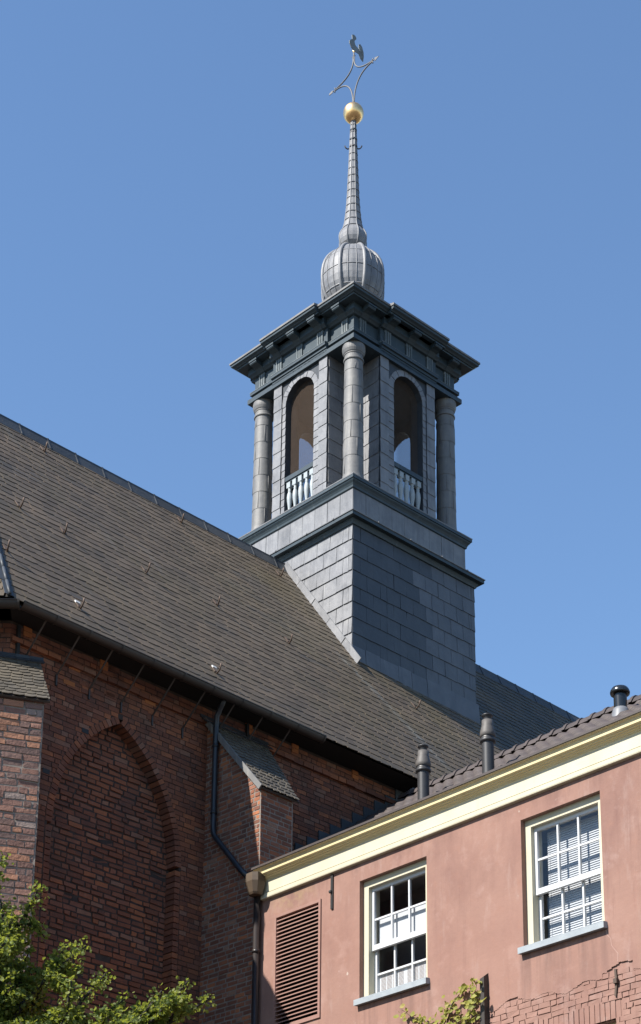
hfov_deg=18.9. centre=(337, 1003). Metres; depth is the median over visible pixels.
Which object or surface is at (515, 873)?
pink house
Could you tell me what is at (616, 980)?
wall anchor
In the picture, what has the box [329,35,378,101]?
weathervane
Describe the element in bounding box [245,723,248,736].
wall anchor
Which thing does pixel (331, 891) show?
wall anchor
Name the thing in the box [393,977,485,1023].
climbing vine
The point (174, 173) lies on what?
sky
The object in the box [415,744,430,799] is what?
flue pipe
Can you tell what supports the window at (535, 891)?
in the pink house
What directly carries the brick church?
on the ground
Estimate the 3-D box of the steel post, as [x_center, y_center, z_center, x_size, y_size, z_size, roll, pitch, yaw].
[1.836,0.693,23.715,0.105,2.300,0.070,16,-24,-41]
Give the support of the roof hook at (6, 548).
attached to the brick church
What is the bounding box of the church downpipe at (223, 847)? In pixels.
[210,699,246,878]
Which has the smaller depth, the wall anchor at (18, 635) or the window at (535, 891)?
the window at (535, 891)
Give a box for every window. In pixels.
[353,859,429,1006]
[518,794,607,954]
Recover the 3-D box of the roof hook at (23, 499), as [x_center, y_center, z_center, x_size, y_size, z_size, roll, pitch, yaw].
[-4.957,-7.857,30.157,0.083,0.186,0.277,15,-23,-38]
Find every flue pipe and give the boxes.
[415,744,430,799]
[480,713,495,772]
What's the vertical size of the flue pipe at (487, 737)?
1.400 m
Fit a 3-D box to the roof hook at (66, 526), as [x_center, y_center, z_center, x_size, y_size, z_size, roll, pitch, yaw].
[-4.320,-7.554,30.574,0.083,0.186,0.277,11,-21,-31]
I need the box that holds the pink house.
[251,694,640,1023]
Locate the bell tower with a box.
[229,102,484,780]
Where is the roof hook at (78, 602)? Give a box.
[74,597,84,608]
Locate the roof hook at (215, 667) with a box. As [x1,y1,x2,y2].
[211,663,221,673]
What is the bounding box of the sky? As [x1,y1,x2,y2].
[0,0,640,717]
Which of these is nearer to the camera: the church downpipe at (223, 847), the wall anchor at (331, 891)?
the wall anchor at (331, 891)
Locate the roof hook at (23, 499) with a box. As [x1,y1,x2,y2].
[15,497,24,507]
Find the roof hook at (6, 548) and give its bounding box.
[2,539,10,551]
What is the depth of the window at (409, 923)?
25.78 m
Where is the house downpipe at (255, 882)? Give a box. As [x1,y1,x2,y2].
[245,871,264,1023]
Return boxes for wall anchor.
[15,624,20,654]
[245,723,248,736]
[329,874,333,909]
[613,969,618,996]
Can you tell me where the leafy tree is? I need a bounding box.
[0,850,216,1023]
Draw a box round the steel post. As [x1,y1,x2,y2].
[480,973,489,1023]
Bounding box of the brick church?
[0,414,578,1023]
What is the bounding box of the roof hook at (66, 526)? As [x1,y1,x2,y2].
[60,523,67,533]
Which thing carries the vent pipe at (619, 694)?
on the pink house
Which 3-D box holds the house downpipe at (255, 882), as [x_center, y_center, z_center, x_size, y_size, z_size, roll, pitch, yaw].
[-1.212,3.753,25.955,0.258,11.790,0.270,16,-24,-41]
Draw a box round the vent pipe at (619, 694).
[610,685,629,715]
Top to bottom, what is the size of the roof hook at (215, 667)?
0.186 m
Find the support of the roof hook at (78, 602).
attached to the brick church
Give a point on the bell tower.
(353, 376)
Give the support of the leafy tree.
on the ground

